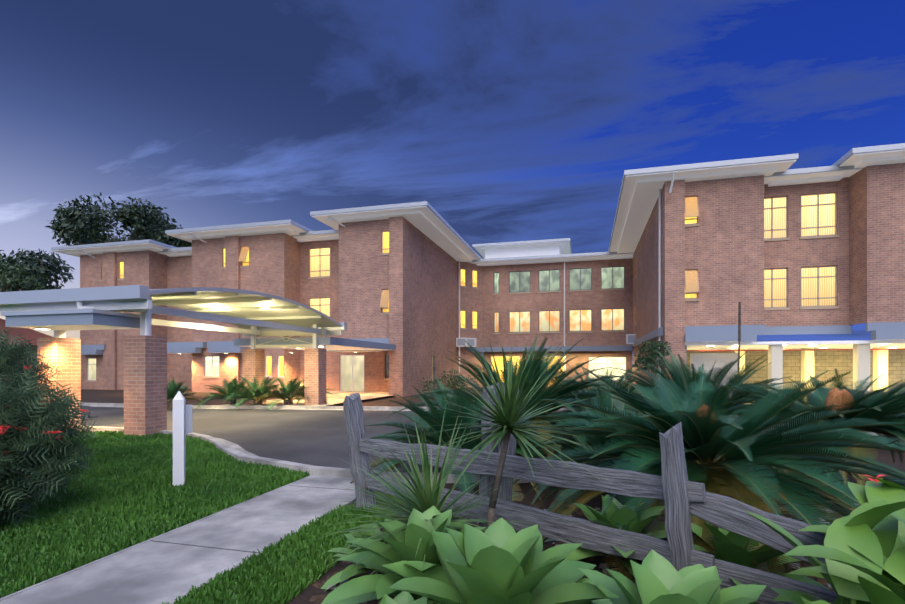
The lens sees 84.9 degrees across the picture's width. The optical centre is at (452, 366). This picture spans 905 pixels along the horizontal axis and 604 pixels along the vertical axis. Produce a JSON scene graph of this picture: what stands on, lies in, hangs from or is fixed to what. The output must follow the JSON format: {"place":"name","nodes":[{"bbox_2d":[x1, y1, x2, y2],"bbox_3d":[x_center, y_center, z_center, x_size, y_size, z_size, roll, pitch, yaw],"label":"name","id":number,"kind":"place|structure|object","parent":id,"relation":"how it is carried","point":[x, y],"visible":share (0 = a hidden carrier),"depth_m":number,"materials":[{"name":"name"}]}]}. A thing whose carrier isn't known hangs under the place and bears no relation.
{"place":"outdoors","nodes":[
{"label":"outdoors","id":0,"kind":"place"},
{"bbox_2d":[0,474,355,603],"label":"footpath","id":1,"kind":"structure","parent":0,"point":[150,572],"depth_m":4.17,"materials":[{"name":"concrete"}]},
{"bbox_2d":[226,391,391,405],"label":"entry walk","id":2,"kind":"structure","parent":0,"point":[337,397],"depth_m":23.68,"materials":[{"name":"concrete"}]},
{"bbox_2d":[80,367,636,584],"bbox_3d":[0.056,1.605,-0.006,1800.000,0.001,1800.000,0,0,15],"label":"ground","id":3,"kind":"structure","parent":0,"point":[393,498],"depth_m":5.84,"materials":[{"name":"green plant"}]},
{"bbox_2d":[0,254,47,291],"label":"gum tree","id":4,"kind":"object","parent":3,"relation":"on","point":[9,281],"visible":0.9,"depth_m":32.26,"materials":[{"name":"green plant"}]},
{"bbox_2d":[0,318,53,380],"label":"neighbour house","id":5,"kind":"structure","parent":3,"relation":"on","point":[30,334],"depth_m":32.63,"materials":[{"name":"beige"}]},
{"bbox_2d":[0,327,65,446],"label":"grevillea","id":6,"kind":"object","parent":3,"relation":"on","point":[11,364],"visible":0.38,"depth_m":6.61,"materials":[{"name":"green plant"}]},
{"bbox_2d":[0,248,74,290],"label":"gum tree","id":7,"kind":"object","parent":3,"relation":"on","point":[38,268],"visible":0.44,"depth_m":50.61,"materials":[{"name":"green plant"}]},
{"bbox_2d":[0,369,112,529],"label":"grevillea","id":8,"kind":"object","parent":3,"relation":"on","point":[24,469],"visible":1,"depth_m":4.86,"materials":[{"name":"green plant"}]},
{"bbox_2d":[45,192,191,247],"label":"gum tree","id":9,"kind":"object","parent":3,"relation":"on","point":[77,225],"visible":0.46,"depth_m":68.57,"materials":[{"name":"green plant"}]},
{"bbox_2d":[173,391,191,486],"bbox_3d":[-3.553,0.960,6.524,0.222,1.290,0.134,0,0,-20],"label":"marker post","id":10,"kind":"object","parent":3,"relation":"on","point":[182,419],"visible":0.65,"depth_m":6.46,"materials":[{"name":"white"}]},
{"bbox_2d":[167,377,205,409],"bbox_3d":[-10.623,1.061,18.555,2.475,1.366,1.869,0,0,-41],"label":"cycad","id":11,"kind":"object","parent":3,"relation":"on","point":[172,390],"visible":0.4,"depth_m":18.37,"materials":[{"name":"green plant"}]},
{"bbox_2d":[0,285,394,435],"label":"porte cochere","id":12,"kind":"object","parent":3,"relation":"on","point":[253,315],"visible":1,"depth_m":11.99,"materials":[{"name":"metal"}]},
{"bbox_2d":[0,430,398,603],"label":"lawn","id":13,"kind":"structure","parent":3,"relation":"on","point":[128,494],"depth_m":5.03,"materials":[{"name":"green plant"}]},
{"bbox_2d":[16,387,641,408],"bbox_3d":[-10.999,1.597,30.254,43.000,0.001,21.250,0,0,15],"label":"garden bed","id":14,"kind":"object","parent":3,"relation":"on","point":[99,396],"depth_m":23.93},
{"bbox_2d":[196,376,264,408],"bbox_3d":[-8.717,1.029,19.466,2.444,1.334,2.383,0,0,15],"label":"cycad","id":15,"kind":"object","parent":14,"relation":"on","point":[227,388],"visible":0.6,"depth_m":19.23,"materials":[{"name":"green plant"}]},
{"bbox_2d":[221,374,287,410],"bbox_3d":[-7.516,0.969,19.013,2.474,1.378,2.779,0,0,15],"label":"cycad","id":16,"kind":"object","parent":14,"relation":"on","point":[256,390],"visible":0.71,"depth_m":18.88,"materials":[{"name":"green plant"}]},
{"bbox_2d":[251,377,306,409],"bbox_3d":[-6.494,1.065,19.297,2.376,1.451,2.758,0,0,15],"label":"cycad","id":17,"kind":"object","parent":14,"relation":"on","point":[292,387],"visible":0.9,"depth_m":19.03,"materials":[{"name":"green plant"}]},
{"bbox_2d":[289,378,332,403],"bbox_3d":[-5.678,1.038,19.930,1.845,1.135,2.185,0,0,-18],"label":"shrub","id":18,"kind":"object","parent":14,"relation":"on","point":[300,396],"visible":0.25,"depth_m":19.43,"materials":[{"name":"green plant"}]},
{"bbox_2d":[419,375,456,406],"bbox_3d":[-0.532,0.950,18.853,1.529,1.333,1.340,0,0,15],"label":"entry shrub","id":19,"kind":"object","parent":14,"relation":"on","point":[430,385],"visible":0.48,"depth_m":18.78,"materials":[{"name":"green plant"}]},
{"bbox_2d":[438,369,479,406],"bbox_3d":[0.201,0.812,18.486,1.564,1.611,1.480,0,0,-39],"label":"entry shrub","id":20,"kind":"object","parent":14,"relation":"on","point":[452,383],"visible":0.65,"depth_m":18.34,"materials":[{"name":"green plant"}]},
{"bbox_2d":[81,402,582,412],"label":"kerb","id":21,"kind":"structure","parent":3,"relation":"on","point":[374,408],"depth_m":18.61,"materials":[{"name":"concrete"}]},
{"bbox_2d":[285,505,378,603],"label":"edging","id":22,"kind":"object","parent":3,"relation":"on","point":[325,568],"visible":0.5,"depth_m":3.91,"materials":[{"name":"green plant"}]},
{"bbox_2d":[379,591,441,603],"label":"agave","id":23,"kind":"object","parent":3,"relation":"on","point":[403,597],"visible":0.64,"depth_m":2.52,"materials":[{"name":"green plant"}]},
{"bbox_2d":[348,378,571,500],"bbox_3d":[0.104,1.058,6.931,3.060,1.772,3.103,0,0,15],"label":"cycad","id":24,"kind":"object","parent":3,"relation":"on","point":[431,418],"visible":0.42,"depth_m":6.62,"materials":[{"name":"green plant"}]},
{"bbox_2d":[80,163,904,399],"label":"building walls","id":25,"kind":"structure","parent":3,"relation":"on","point":[727,251],"depth_m":26.76,"materials":[{"name":"brown brick"}]},
{"bbox_2d":[86,192,838,390],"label":"windows","id":26,"kind":"structure","parent":25,"relation":"in","point":[818,220],"depth_m":29.78,"materials":[{"name":"yellow glass"}]},
{"bbox_2d":[51,143,904,265],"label":"building roof","id":27,"kind":"structure","parent":25,"relation":"on","point":[638,194],"depth_m":26.78,"materials":[{"name":"white metal"}]},
{"bbox_2d":[76,172,904,401],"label":"building trim","id":28,"kind":"structure","parent":25,"relation":"attached to","point":[878,330],"depth_m":21.70,"materials":[{"name":"grey metal"}]},
{"bbox_2d":[343,382,838,603],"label":"post and rail fence","id":29,"kind":"object","parent":3,"relation":"on","point":[678,493],"visible":0.62,"depth_m":3.52,"materials":[{"name":"grey wood"}]},
{"bbox_2d":[287,435,904,603],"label":"garden bed","id":30,"kind":"object","parent":3,"relation":"on","point":[882,456],"depth_m":5.91,"materials":[{"name":"brown soil"}]},
{"bbox_2d":[321,524,389,591],"bbox_3d":[-0.582,1.428,3.767,0.800,0.427,0.760,0,0,-4],"label":"agave","id":31,"kind":"object","parent":30,"relation":"on","point":[333,580],"visible":0.23,"depth_m":3.67,"materials":[{"name":"green plant"}]},
{"bbox_2d":[318,331,616,603],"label":"yucca plant","id":32,"kind":"object","parent":30,"relation":"on","point":[509,416],"visible":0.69,"depth_m":3.51,"materials":[{"name":"green plant"}]},
{"bbox_2d":[387,334,638,462],"bbox_3d":[1.091,0.522,8.346,4.304,2.167,4.461,0,0,15],"label":"spiky plant","id":33,"kind":"object","parent":30,"relation":"on","point":[557,386],"visible":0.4,"depth_m":7.81,"materials":[{"name":"green plant"}]},
{"bbox_2d":[309,501,858,603],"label":"bed pebbles","id":34,"kind":"object","parent":30,"relation":"on","point":[590,560],"visible":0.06,"depth_m":3.96,"materials":[{"name":"brown gravel"}]},
{"bbox_2d":[321,506,485,603],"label":"agave","id":35,"kind":"object","parent":34,"relation":"on","point":[362,589],"visible":0.46,"depth_m":3.05,"materials":[{"name":"green plant"}]},
{"bbox_2d":[382,518,618,603],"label":"agave","id":36,"kind":"object","parent":34,"relation":"on","point":[500,561],"visible":0.98,"depth_m":2.54,"materials":[{"name":"green plant"}]},
{"bbox_2d":[691,521,829,603],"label":"agave plant","id":37,"kind":"object","parent":34,"relation":"on","point":[731,547],"visible":0.35,"depth_m":3.30,"materials":[{"name":"green plant"}]},
{"bbox_2d":[864,453,904,481],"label":"flower","id":38,"kind":"object","parent":34,"relation":"on","point":[875,480],"visible":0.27,"depth_m":2.94,"materials":[{"name":"red"}]},
{"bbox_2d":[521,381,677,512],"bbox_3d":[2.230,1.176,6.794,3.019,1.935,3.175,0,0,15],"label":"cycad","id":39,"kind":"object","parent":30,"relation":"on","point":[593,440],"visible":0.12,"depth_m":6.70,"materials":[{"name":"green plant"}]},
{"bbox_2d":[577,550,765,603],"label":"agave","id":40,"kind":"object","parent":30,"relation":"on","point":[659,579],"visible":0.94,"depth_m":2.33,"materials":[{"name":"green plant"}]},
{"bbox_2d":[610,347,813,434],"bbox_3d":[4.281,0.596,8.726,3.846,2.019,3.856,0,0,15],"label":"cycad","id":41,"kind":"object","parent":30,"relation":"on","point":[684,377],"visible":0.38,"depth_m":8.56,"materials":[{"name":"green plant"}]},
{"bbox_2d":[703,302,771,416],"bbox_3d":[7.530,-0.045,13.089,2.160,3.300,2.109,0,0,15],"label":"grass tree","id":42,"kind":"object","parent":30,"relation":"on","point":[739,330],"visible":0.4,"depth_m":13.03,"materials":[{"name":"green plant"}]},
{"bbox_2d":[717,376,904,505],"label":"cycad","id":43,"kind":"object","parent":30,"relation":"on","point":[878,407],"visible":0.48,"depth_m":6.41,"materials":[{"name":"green plant"}]},
{"bbox_2d":[743,500,904,603],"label":"agave plant","id":44,"kind":"object","parent":30,"relation":"on","point":[880,518],"visible":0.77,"depth_m":2.19,"materials":[{"name":"green plant"}]},
{"bbox_2d":[765,368,904,417],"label":"cycad","id":45,"kind":"object","parent":30,"relation":"on","point":[838,384],"visible":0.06,"depth_m":9.25,"materials":[{"name":"green plant"}]},
{"bbox_2d":[773,481,904,601],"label":"agave plant","id":46,"kind":"object","parent":30,"relation":"on","point":[877,491],"visible":0.15,"depth_m":2.72,"materials":[{"name":"green plant"}]},
{"bbox_2d":[798,476,904,532],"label":"agave plant","id":47,"kind":"object","parent":30,"relation":"on","point":[858,491],"visible":0.08,"depth_m":2.80,"materials":[{"name":"green plant"}]},
{"bbox_2d":[801,515,904,603],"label":"agave plant","id":48,"kind":"object","parent":30,"relation":"on","point":[860,542],"visible":0.88,"depth_m":2.11,"materials":[{"name":"green plant"}]},
{"bbox_2d":[544,494,666,575],"bbox_3d":[1.284,1.348,3.869,1.204,0.613,1.152,0,0,44],"label":"agave plant","id":49,"kind":"object","parent":3,"relation":"on","point":[609,517],"visible":0.29,"depth_m":3.78,"materials":[{"name":"green plant"}]},
{"bbox_2d":[632,339,671,381],"bbox_3d":[8.269,-0.225,20.581,1.532,1.873,1.611,0,0,15],"label":"court shrub","id":50,"kind":"object","parent":3,"relation":"on","point":[654,345],"visible":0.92,"depth_m":20.52,"materials":[{"name":"green plant"}]},
{"bbox_2d":[512,364,904,580],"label":"cycad","id":51,"kind":"object","parent":3,"relation":"on","point":[722,454],"visible":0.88,"depth_m":4.20,"materials":[{"name":"green plant"}]},
{"bbox_2d":[81,406,781,471],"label":"driveway","id":52,"kind":"structure","parent":0,"point":[315,437],"depth_m":12.77,"materials":[{"name":"grey asphalt"}]},
{"bbox_2d":[36,425,903,483],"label":"kerb","id":53,"kind":"structure","parent":52,"relation":"on","point":[238,452],"depth_m":7.74,"materials":[{"name":"concrete"}]},
{"bbox_2d":[541,363,652,413],"bbox_3d":[3.292,0.758,11.006,3.305,1.695,3.686,0,0,15],"label":"cycad","id":54,"kind":"object","parent":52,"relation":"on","point":[619,381],"visible":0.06,"depth_m":11.15,"materials":[{"name":"green plant"}]},
{"bbox_2d":[0,0,904,363],"label":"sky","id":55,"kind":"structure","parent":0,"point":[514,120],"materials":[{"name":"blue"}]},
{"bbox_2d":[551,369,564,383],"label":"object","id":56,"kind":"object","parent":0,"point":[560,371],"visible":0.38,"depth_m":20.60,"materials":[{"name":"green plant"}]},
{"label":"car park apron","id":57,"kind":"structure","parent":0,"visible":0},
{"bbox_2d":[685,340,904,402],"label":"colonnade","id":58,"kind":"object","parent":57,"relation":"on","point":[862,360],"visible":0.58,"depth_m":23.36,"materials":[{"name":"white paint"}]}
]}

